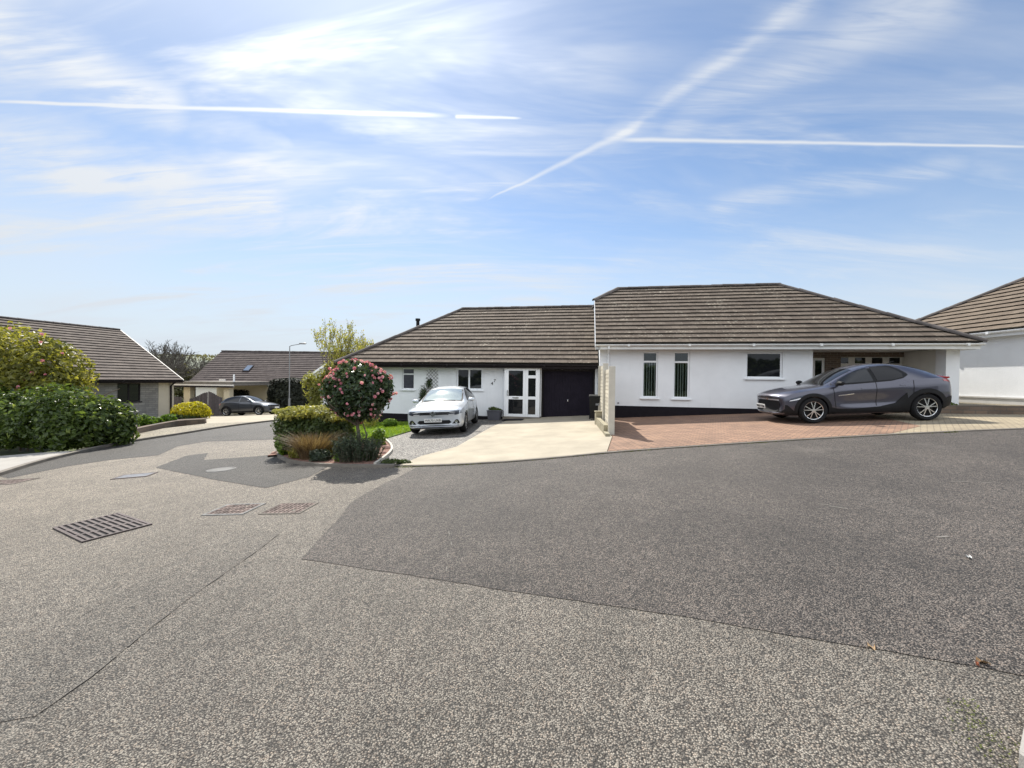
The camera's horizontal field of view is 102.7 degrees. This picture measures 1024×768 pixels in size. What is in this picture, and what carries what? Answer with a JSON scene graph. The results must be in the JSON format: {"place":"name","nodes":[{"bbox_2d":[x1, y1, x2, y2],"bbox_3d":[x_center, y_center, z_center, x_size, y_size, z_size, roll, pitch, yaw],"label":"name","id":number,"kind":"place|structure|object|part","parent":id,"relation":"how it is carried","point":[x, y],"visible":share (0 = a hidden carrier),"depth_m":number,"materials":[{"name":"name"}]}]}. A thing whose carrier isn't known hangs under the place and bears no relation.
{"place":"outdoors","nodes":[
{"label":"outdoors","id":0,"kind":"place"},
{"bbox_2d":[0,451,70,470],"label":"pavement","id":1,"kind":"structure","parent":0,"point":[7,461],"depth_m":10.55,"materials":[{"name":"grey concrete"}]},
{"bbox_2d":[0,398,183,455],"bbox_3d":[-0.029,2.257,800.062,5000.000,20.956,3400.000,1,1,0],"label":"ground","id":2,"kind":"structure","parent":0,"point":[14,451],"depth_m":13.03,"materials":[{"name":"brown soil"}]},
{"bbox_2d":[0,321,119,447],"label":"rhododendron","id":3,"kind":"object","parent":2,"relation":"on","point":[28,365],"visible":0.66,"depth_m":14.09,"materials":[{"name":"green plant"}]},
{"bbox_2d":[0,382,142,451],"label":"laurel hedge","id":4,"kind":"object","parent":2,"relation":"on","point":[28,420],"visible":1,"depth_m":12.23,"materials":[{"name":"green plant"}]},
{"bbox_2d":[0,316,183,417],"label":"bungalow","id":5,"kind":"object","parent":2,"relation":"on","point":[141,377],"visible":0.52,"depth_m":27.90,"materials":[{"name":"tile"}]},
{"bbox_2d":[117,383,141,402],"bbox_3d":[-25.318,0.590,27.075,0.180,1.279,1.476,1,1,14],"label":"window","id":6,"kind":"structure","parent":5,"relation":"in","point":[128,392],"depth_m":27.08,"materials":[{"name":"black glass"}]},
{"bbox_2d":[0,419,275,475],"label":"kerb","id":7,"kind":"structure","parent":2,"relation":"on","point":[19,467],"depth_m":11.92,"materials":[{"name":"concrete"}]},
{"bbox_2d":[133,419,205,433],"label":"wall","id":8,"kind":"structure","parent":2,"relation":"on","point":[157,426],"depth_m":19.35,"materials":[{"name":"brown stone"}]},
{"bbox_2d":[146,339,200,370],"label":"bare tree","id":9,"kind":"object","parent":2,"relation":"on","point":[169,352],"visible":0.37,"depth_m":71.58,"materials":[{"name":"plant"}]},
{"bbox_2d":[160,358,198,396],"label":"bare tree","id":10,"kind":"object","parent":2,"relation":"on","point":[177,391],"visible":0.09,"depth_m":62.56,"materials":[{"name":"brown plant"}]},
{"bbox_2d":[160,353,209,402],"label":"bare tree","id":11,"kind":"object","parent":2,"relation":"on","point":[188,378],"visible":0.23,"depth_m":65.14,"materials":[{"name":"brown plant"}]},
{"bbox_2d":[174,374,269,415],"bbox_3d":[-25.577,1.234,36.527,5.367,4.193,5.780,1,1,0],"label":"carport","id":12,"kind":"object","parent":2,"relation":"on","point":[225,389],"visible":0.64,"depth_m":34.38,"materials":[{"name":"paint"}]},
{"bbox_2d":[174,397,181,407],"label":"timber gate","id":13,"kind":"structure","parent":12,"relation":"attached to","point":[177,400],"depth_m":33.90,"materials":[{"name":"wood"}]},
{"bbox_2d":[189,392,207,405],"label":"timber gate","id":14,"kind":"structure","parent":12,"relation":"attached to","point":[202,397],"depth_m":33.90,"materials":[{"name":"brown wood"}]},
{"bbox_2d":[208,392,221,415],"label":"timber gate","id":15,"kind":"structure","parent":12,"relation":"attached to","point":[214,401],"depth_m":33.90,"materials":[{"name":"wood"}]},
{"bbox_2d":[233,389,249,395],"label":"hedge","id":16,"kind":"object","parent":2,"relation":"on","point":[243,393],"visible":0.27,"depth_m":38.84,"materials":[{"name":"green plant"}]},
{"bbox_2d":[189,350,350,396],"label":"house","id":17,"kind":"structure","parent":2,"relation":"on","point":[261,366],"depth_m":44.60,"materials":[{"name":"tile"}]},
{"bbox_2d":[266,377,308,408],"bbox_3d":[-20.480,1.073,37.907,3.784,3.452,2.597,1,1,0],"label":"yew hedge","id":18,"kind":"object","parent":2,"relation":"on","point":[277,391],"visible":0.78,"depth_m":36.88,"materials":[{"name":"green plant"}]},
{"bbox_2d":[288,343,306,405],"bbox_3d":[-18.655,-0.407,35.600,1.545,6.372,0.260,1,1,0],"label":"street lamp","id":19,"kind":"object","parent":2,"relation":"on","point":[289,373],"visible":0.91,"depth_m":35.55,"materials":[{"name":"metal"}]},
{"bbox_2d":[305,364,327,405],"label":"house","id":20,"kind":"structure","parent":2,"relation":"on","point":[321,367],"depth_m":37.96,"materials":[{"name":"paint"}]},
{"bbox_2d":[277,452,395,467],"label":"kerb","id":21,"kind":"structure","parent":2,"relation":"on","point":[283,458],"depth_m":8.19,"materials":[{"name":"concrete"}]},
{"bbox_2d":[300,318,373,405],"bbox_3d":[-8.176,-0.673,20.098,3.718,5.090,2.969,1,1,42],"label":"spring tree","id":22,"kind":"object","parent":2,"relation":"on","point":[313,397],"visible":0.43,"depth_m":20.00,"materials":[{"name":"green plant"}]},
{"bbox_2d":[374,439,392,463],"bbox_3d":[-3.058,1.642,9.947,0.326,0.259,3.955,1,1,-15],"label":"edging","id":23,"kind":"object","parent":2,"relation":"on","point":[388,453],"visible":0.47,"depth_m":9.01,"materials":[{"name":"white concrete"}]},
{"bbox_2d":[374,419,407,421],"bbox_3d":[-4.851,1.617,17.053,4.700,0.520,0.120,1,1,10],"label":"planter edge","id":24,"kind":"object","parent":2,"relation":"on","point":[401,420],"visible":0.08,"depth_m":16.96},
{"bbox_2d":[333,305,597,419],"bbox_3d":[-1.454,-0.955,21.101,11.325,6.055,8.887,1,1,10],"label":"bungalow","id":25,"kind":"object","parent":2,"relation":"on","point":[523,362],"visible":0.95,"depth_m":17.46,"materials":[{"name":"paint"}]},
{"bbox_2d":[400,368,415,390],"bbox_3d":[-4.496,-0.202,17.757,0.710,0.981,0.180,1,1,10],"label":"window","id":26,"kind":"structure","parent":25,"relation":"in","point":[408,373],"depth_m":17.81,"materials":[{"name":"white plastic"}]},
{"bbox_2d":[427,369,437,388],"bbox_3d":[-3.411,-0.175,17.514,0.528,0.914,0.023,1,1,10],"label":"trellis","id":27,"kind":"object","parent":25,"relation":"attached to","point":[433,378],"visible":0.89,"depth_m":17.50,"materials":[{"name":"brown wood"}]},
{"bbox_2d":[457,368,483,390],"bbox_3d":[-1.792,-0.177,17.263,1.269,0.953,0.180,1,1,10],"label":"window","id":28,"kind":"structure","parent":25,"relation":"in","point":[471,379],"depth_m":17.30,"materials":[{"name":"white plastic"}]},
{"bbox_2d":[505,368,525,416],"bbox_3d":[0.146,0.333,16.549,0.811,1.970,0.115,1,1,10],"label":"front door","id":29,"kind":"structure","parent":25,"relation":"in","point":[515,377],"depth_m":16.56,"materials":[{"name":"white plastic"}]},
{"bbox_2d":[543,371,592,416],"bbox_3d":[2.267,0.423,16.616,2.036,1.903,0.080,1,1,10],"label":"garage door","id":30,"kind":"structure","parent":25,"relation":"in","point":[565,393],"depth_m":16.61,"materials":[{"name":"paint"}]},
{"bbox_2d":[596,417,607,433],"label":"block wall","id":31,"kind":"structure","parent":2,"relation":"on","point":[601,424],"depth_m":11.61,"materials":[{"name":"beige concrete"}]},
{"bbox_2d":[598,363,607,419],"bbox_3d":[3.040,0.388,13.749,0.160,2.096,1.741,1,1,7],"label":"fence panel","id":32,"kind":"object","parent":2,"relation":"on","point":[600,382],"visible":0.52,"depth_m":14.16,"materials":[{"name":"white concrete"}]},
{"bbox_2d":[603,366,614,434],"bbox_3d":[2.768,0.497,11.800,0.160,1.945,2.253,1,1,8],"label":"fence panel","id":33,"kind":"object","parent":2,"relation":"on","point":[609,396],"visible":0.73,"depth_m":10.70,"materials":[{"name":"white concrete"}]},
{"bbox_2d":[413,428,1023,466],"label":"kerb","id":34,"kind":"structure","parent":2,"relation":"on","point":[606,452],"depth_m":8.56,"materials":[{"name":"concrete"}]},
{"bbox_2d":[592,283,987,417],"bbox_3d":[9.400,-1.293,17.484,11.830,5.978,8.294,1,1,10],"label":"bungalow","id":35,"kind":"object","parent":2,"relation":"on","point":[687,350],"visible":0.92,"depth_m":14.53,"materials":[{"name":"white paint"}]},
{"bbox_2d":[640,352,659,399],"bbox_3d":[4.973,-0.309,14.827,0.677,1.710,0.440,1,1,10],"label":"window","id":36,"kind":"structure","parent":35,"relation":"in","point":[649,360],"depth_m":14.85,"materials":[{"name":"white plastic"}]},
{"bbox_2d":[671,352,691,399],"bbox_3d":[6.017,-0.292,14.636,0.688,1.712,0.440,1,1,10],"label":"window","id":37,"kind":"structure","parent":35,"relation":"in","point":[681,361],"depth_m":14.65,"materials":[{"name":"white plastic"}]},
{"bbox_2d":[744,352,785,379],"bbox_3d":[8.630,-0.616,14.024,1.282,0.946,0.180,1,1,10],"label":"window","id":38,"kind":"structure","parent":35,"relation":"in","point":[759,365],"depth_m":14.06,"materials":[{"name":"white plastic"}]},
{"bbox_2d":[813,358,824,376],"bbox_3d":[11.347,0.000,15.606,0.950,1.980,0.060,1,1,10],"label":"front door","id":39,"kind":"structure","parent":35,"relation":"in","point":[818,363],"depth_m":15.54,"materials":[{"name":"white plastic"}]},
{"bbox_2d":[841,357,902,366],"bbox_3d":[13.378,0.059,15.247,2.126,2.120,0.055,1,1,10],"label":"garage door","id":40,"kind":"structure","parent":35,"relation":"in","point":[845,361],"depth_m":15.24,"materials":[{"name":"white glass"}]},
{"bbox_2d":[915,277,1023,404],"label":"bungalow","id":41,"kind":"object","parent":2,"relation":"on","point":[991,370],"visible":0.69,"depth_m":14.28,"materials":[{"name":"white paint"}]},
{"bbox_2d":[940,405,1023,413],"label":"wall","id":42,"kind":"structure","parent":2,"relation":"on","point":[975,409],"depth_m":12.00,"materials":[{"name":"brown brick"}]},
{"bbox_2d":[1019,729,1023,767],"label":"kerb","id":43,"kind":"structure","parent":2,"relation":"on","point":[1021,757],"depth_m":1.58,"materials":[{"name":"white concrete"}]},
{"bbox_2d":[71,422,247,451],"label":"sidewalk","id":44,"kind":"structure","parent":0,"point":[164,431],"depth_m":17.50,"materials":[{"name":"beige concrete"}]},
{"bbox_2d":[136,418,206,426],"bbox_3d":[-37.103,3.659,43.726,3.553,4.690,72.446,0,1,-41],"label":"garden bed","id":45,"kind":"object","parent":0,"point":[186,419],"visible":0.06,"depth_m":24.64,"materials":[{"name":"soil"}]},
{"bbox_2d":[136,414,156,426],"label":"bed plant","id":46,"kind":"object","parent":45,"relation":"on","point":[147,420],"visible":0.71,"depth_m":18.98,"materials":[{"name":"green plant"}]},
{"bbox_2d":[154,417,164,423],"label":"bed plant","id":47,"kind":"object","parent":45,"relation":"on","point":[160,420],"visible":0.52,"depth_m":20.10,"materials":[{"name":"green plant"}]},
{"bbox_2d":[160,414,177,421],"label":"bed plant","id":48,"kind":"object","parent":45,"relation":"on","point":[167,417],"visible":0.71,"depth_m":20.72,"materials":[{"name":"green plant"}]},
{"bbox_2d":[169,401,212,418],"bbox_3d":[-20.707,1.728,26.321,2.488,1.264,2.248,1,1,0],"label":"golden shrub","id":49,"kind":"object","parent":45,"relation":"on","point":[194,409],"visible":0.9,"depth_m":25.87,"materials":[{"name":"yellow plant"}]},
{"bbox_2d":[153,354,213,395],"bbox_3d":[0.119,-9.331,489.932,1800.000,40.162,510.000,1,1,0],"label":"hill","id":50,"kind":"structure","parent":0,"point":[192,363],"depth_m":399.14,"materials":[{"name":"green plant"}]},
{"bbox_2d":[151,353,217,360],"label":"distant woods","id":51,"kind":"object","parent":50,"relation":"on","point":[206,355],"visible":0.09,"depth_m":440.48,"materials":[{"name":"green plant"}]},
{"bbox_2d":[205,413,276,423],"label":"drive","id":52,"kind":"structure","parent":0,"point":[233,418],"depth_m":24.79,"materials":[{"name":"concrete"}]},
{"bbox_2d":[219,396,279,415],"bbox_3d":[-20.745,1.687,32.530,4.322,1.575,2.200,-2,-2,3],"label":"parked car","id":53,"kind":"object","parent":52,"relation":"on","point":[241,405],"visible":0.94,"depth_m":31.71,"materials":[{"name":"grey paint"}]},
{"bbox_3d":[-21.798,1.199,31.905,1.300,0.420,0.285,-2,-2,3],"label":"rear side window","id":54,"kind":"part","parent":53,"relation":"part of","materials":[{"name":"black glass"}]},
{"bbox_3d":[-20.686,1.173,31.822,0.830,0.430,0.257,-2,-2,3],"label":"front side window","id":55,"kind":"part","parent":53,"relation":"part of","materials":[{"name":"black glass"}]},
{"bbox_2d":[267,441,390,463],"bbox_3d":[-4.265,1.672,9.577,2.794,0.262,3.942,1,1,-17],"label":"flower bed","id":56,"kind":"object","parent":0,"point":[333,461],"visible":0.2,"depth_m":8.60,"materials":[{"name":"brown soil"}]},
{"bbox_2d":[274,433,289,454],"bbox_3d":[-5.366,1.427,9.626,0.315,0.575,0.519,1,1,0],"label":"shrub","id":57,"kind":"object","parent":56,"relation":"on","point":[281,451],"visible":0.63,"depth_m":9.49,"materials":[{"name":"green plant"}]},
{"bbox_2d":[286,446,299,458],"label":"bed plant","id":58,"kind":"object","parent":56,"relation":"on","point":[292,454],"visible":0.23,"depth_m":9.02,"materials":[{"name":"green plant"}]},
{"bbox_2d":[269,429,343,459],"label":"ornamental grass","id":59,"kind":"object","parent":56,"relation":"on","point":[305,446],"depth_m":8.83,"materials":[{"name":"brown plant"}]},
{"bbox_2d":[270,404,355,453],"bbox_3d":[-4.834,1.116,10.078,1.932,1.239,1.410,1,1,0],"label":"hedge","id":60,"kind":"object","parent":56,"relation":"on","point":[307,419],"visible":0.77,"depth_m":9.65,"materials":[{"name":"green plant"}]},
{"bbox_2d":[308,448,332,461],"bbox_3d":[-4.051,1.516,8.692,0.533,0.299,0.408,1,1,0],"label":"bed plant","id":61,"kind":"object","parent":56,"relation":"on","point":[320,455],"visible":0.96,"depth_m":8.59,"materials":[{"name":"green plant"}]},
{"bbox_2d":[322,440,341,455],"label":"bed plant","id":62,"kind":"object","parent":56,"relation":"on","point":[331,447],"visible":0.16,"depth_m":9.17,"materials":[{"name":"green plant"}]},
{"bbox_2d":[318,358,397,444],"bbox_3d":[-3.325,0.567,8.789,1.558,2.267,1.371,1,1,23],"label":"camellia tree","id":63,"kind":"object","parent":56,"relation":"on","point":[354,390],"visible":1,"depth_m":8.39,"materials":[{"name":"green plant"}]},
{"bbox_2d":[332,430,384,462],"bbox_3d":[-3.189,1.267,8.496,0.973,0.664,0.864,1,1,37],"label":"rosemary bush","id":64,"kind":"object","parent":56,"relation":"on","point":[345,449],"visible":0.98,"depth_m":8.34,"materials":[{"name":"green plant"}]},
{"bbox_2d":[360,450,378,460],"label":"bed plant","id":65,"kind":"object","parent":56,"relation":"on","point":[368,455],"visible":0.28,"depth_m":8.45,"materials":[{"name":"green plant"}]},
{"bbox_2d":[370,428,386,444],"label":"bed plant","id":66,"kind":"object","parent":56,"relation":"on","point":[379,433],"visible":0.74,"depth_m":10.60,"materials":[{"name":"green plant"}]},
{"bbox_2d":[353,421,410,439],"bbox_3d":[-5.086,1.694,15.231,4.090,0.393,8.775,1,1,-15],"label":"lawn","id":67,"kind":"structure","parent":0,"point":[393,433],"depth_m":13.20,"materials":[{"name":"green plant"}]},
{"bbox_2d":[363,415,381,426],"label":"bed plant","id":68,"kind":"object","parent":67,"relation":"on","point":[372,422],"visible":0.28,"depth_m":15.26,"materials":[{"name":"green plant"}]},
{"bbox_2d":[382,418,397,426],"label":"shrub","id":69,"kind":"object","parent":67,"relation":"on","point":[389,422],"visible":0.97,"depth_m":15.02,"materials":[{"name":"green plant"}]},
{"bbox_2d":[419,377,431,401],"bbox_3d":[-3.718,0.657,17.483,0.623,1.893,0.242,1,1,-10],"label":"climbing plant","id":70,"kind":"object","parent":67,"relation":"on","point":[425,392],"visible":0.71,"depth_m":17.47,"materials":[{"name":"green plant"}]},
{"bbox_2d":[379,419,506,466],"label":"gravel parking","id":71,"kind":"structure","parent":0,"point":[410,446],"depth_m":11.44,"materials":[{"name":"grey gravel"}]},
{"bbox_2d":[379,457,412,463],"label":"weed","id":72,"kind":"object","parent":71,"relation":"on","point":[388,460],"visible":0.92,"depth_m":8.08,"materials":[{"name":"green plant"}]},
{"bbox_2d":[408,386,477,432],"bbox_3d":[-2.259,0.798,14.146,2.080,1.442,4.086,-2,0,3],"label":"parked car","id":73,"kind":"object","parent":71,"relation":"on","point":[444,407],"visible":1,"depth_m":12.67,"materials":[{"name":"silver metal"}]},
{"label":"front side window","id":74,"kind":"part","parent":73,"relation":"part of","materials":[{"name":"grey glass"}]},
{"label":"rear side window","id":75,"kind":"part","parent":73,"relation":"part of","materials":[{"name":"grey glass"}]},
{"bbox_2d":[486,406,502,419],"bbox_3d":[-0.699,1.183,16.742,0.591,0.555,0.550,1,1,10],"label":"planter","id":76,"kind":"object","parent":71,"relation":"on","point":[493,413],"visible":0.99,"depth_m":16.52,"materials":[{"name":"grey plastic"}]},
{"bbox_2d":[400,415,611,466],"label":"concrete drive","id":77,"kind":"structure","parent":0,"point":[542,437],"depth_m":10.04,"materials":[{"name":"beige concrete"}]},
{"bbox_2d":[589,394,599,418],"bbox_3d":[2.971,0.830,14.768,0.408,0.894,0.535,1,1,10],"label":"wheelie bin","id":78,"kind":"object","parent":77,"relation":"on","point":[594,400],"visible":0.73,"depth_m":14.55,"materials":[{"name":"black plastic"}]},
{"bbox_2d":[594,411,601,424],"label":"block pier","id":79,"kind":"structure","parent":77,"relation":"on","point":[598,413],"depth_m":13.11,"materials":[{"name":"beige concrete"}]},
{"bbox_2d":[0,440,1023,767],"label":"road","id":80,"kind":"structure","parent":0,"point":[276,652],"depth_m":2.22,"materials":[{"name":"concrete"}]},
{"bbox_2d":[0,478,38,484],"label":"access cover","id":81,"kind":"object","parent":80,"relation":"on","point":[10,481],"visible":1,"depth_m":7.94,"materials":[{"name":"metal"}]},
{"bbox_2d":[52,513,151,542],"bbox_3d":[-4.980,1.738,4.981,1.046,0.037,0.609,-2,1,30],"label":"drain grate","id":82,"kind":"object","parent":80,"relation":"on","point":[83,531],"visible":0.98,"depth_m":4.94,"materials":[{"name":"metal"}]},
{"bbox_2d":[110,472,157,479],"bbox_3d":[-7.379,1.794,8.018,0.580,0.012,0.398,-2,1,-17],"label":"manhole cover","id":83,"kind":"object","parent":80,"relation":"on","point":[134,475],"visible":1,"depth_m":7.98,"materials":[{"name":"metal"}]},
{"bbox_2d":[1,421,276,477],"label":"road patch","id":84,"kind":"object","parent":80,"relation":"on","point":[159,446],"visible":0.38,"depth_m":12.62,"materials":[{"name":"grey asphalt"}]},
{"bbox_2d":[0,530,280,721],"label":"trench patch","id":85,"kind":"object","parent":80,"relation":"on","point":[38,677],"visible":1,"depth_m":2.79,"materials":[{"name":"grey asphalt"}]},
{"bbox_2d":[23,540,210,649],"bbox_3d":[-3.121,1.676,3.191,0.086,0.015,2.385,1,1,-6],"label":"road crack","id":86,"kind":"object","parent":85,"relation":"on","point":[113,596],"visible":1,"depth_m":3.28,"materials":[{"name":"grey asphalt"}]},
{"bbox_2d":[35,531,281,715],"bbox_3d":[-2.512,1.662,3.001,0.430,0.024,3.161,1,1,5],"label":"road crack","id":87,"kind":"object","parent":80,"relation":"on","point":[133,641],"visible":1,"depth_m":2.47,"materials":[{"name":"black asphalt"}]},
{"bbox_2d":[201,503,265,515],"bbox_3d":[-3.719,1.679,5.495,0.552,0.011,0.477,-2,1,2],"label":"access cover","id":88,"kind":"object","parent":80,"relation":"on","point":[238,509],"visible":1,"depth_m":5.47,"materials":[{"name":"metal"}]},
{"bbox_2d":[156,453,326,487],"bbox_3d":[-5.837,1.733,8.863,5.536,0.235,2.027,1,1,32],"label":"grey road patch","id":89,"kind":"object","parent":80,"relation":"on","point":[265,471],"visible":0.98,"depth_m":8.21,"materials":[{"name":"grey asphalt"}]},
{"bbox_2d":[206,467,235,471],"bbox_3d":[-5.893,1.734,8.304,0.531,0.014,0.467,-2,1,-3],"label":"manhole cover","id":90,"kind":"object","parent":89,"relation":"on","point":[220,469],"visible":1,"depth_m":8.28,"materials":[{"name":"metal"}]},
{"bbox_2d":[258,502,318,514],"bbox_3d":[-2.956,1.651,5.447,0.548,0.011,0.465,-2,1,4],"label":"access cover","id":91,"kind":"object","parent":80,"relation":"on","point":[284,508],"visible":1,"depth_m":5.43,"materials":[{"name":"metal"}]},
{"bbox_2d":[301,429,1023,674],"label":"dark road patch","id":92,"kind":"object","parent":80,"relation":"on","point":[877,563],"visible":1,"depth_m":3.99,"materials":[{"name":"grey asphalt"}]},
{"bbox_2d":[366,493,756,513],"bbox_3d":[0.680,1.490,5.079,5.013,0.300,0.101,1,1,-1],"label":"road crack","id":93,"kind":"object","parent":92,"relation":"on","point":[577,505],"visible":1,"depth_m":5.07,"materials":[{"name":"grey asphalt"}]},
{"bbox_2d":[976,657,990,664],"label":"dead leaf","id":94,"kind":"object","parent":92,"relation":"on","point":[978,659],"visible":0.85,"depth_m":2.12,"materials":[{"name":"brown plant"}]},
{"bbox_2d":[394,430,961,467],"bbox_3d":[3.626,1.302,8.366,12.032,0.760,0.375,1,1,-5],"label":"kerb moss","id":95,"kind":"object","parent":80,"relation":"on","point":[643,450],"visible":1,"depth_m":8.29,"materials":[{"name":"green plant"}]},
{"bbox_2d":[944,698,1019,766],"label":"kerb moss","id":96,"kind":"object","parent":80,"relation":"on","point":[984,755],"visible":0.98,"depth_m":1.75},
{"bbox_2d":[0,0,1023,356],"label":"sky","id":97,"kind":"structure","parent":0,"point":[207,177],"materials":[{"name":"blue"}]},
{"bbox_2d":[608,412,918,450],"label":"red brick drive","id":98,"kind":"structure","parent":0,"point":[631,433],"depth_m":10.40,"materials":[{"name":"red brick"}]},
{"bbox_2d":[756,361,951,422],"bbox_3d":[9.341,0.204,11.556,4.363,1.556,2.180,-2,1,9],"label":"parked car","id":99,"kind":"object","parent":98,"relation":"on","point":[880,389],"visible":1,"depth_m":10.77,"materials":[{"name":"grey metal"}]},
{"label":"front side window","id":100,"kind":"part","parent":99,"relation":"part of","materials":[{"name":"black glass"}]},
{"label":"rear side window","id":101,"kind":"part","parent":99,"relation":"part of","materials":[{"name":"black glass"}]},
{"bbox_2d":[874,413,1023,433],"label":"tan brick drive","id":102,"kind":"structure","parent":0,"point":[946,422],"depth_m":10.10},
{"bbox_2d":[959,402,1023,405],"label":"gravel bed","id":103,"kind":"object","parent":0,"point":[963,403],"visible":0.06,"depth_m":13.38,"materials":[{"name":"beige gravel"}]}
]}

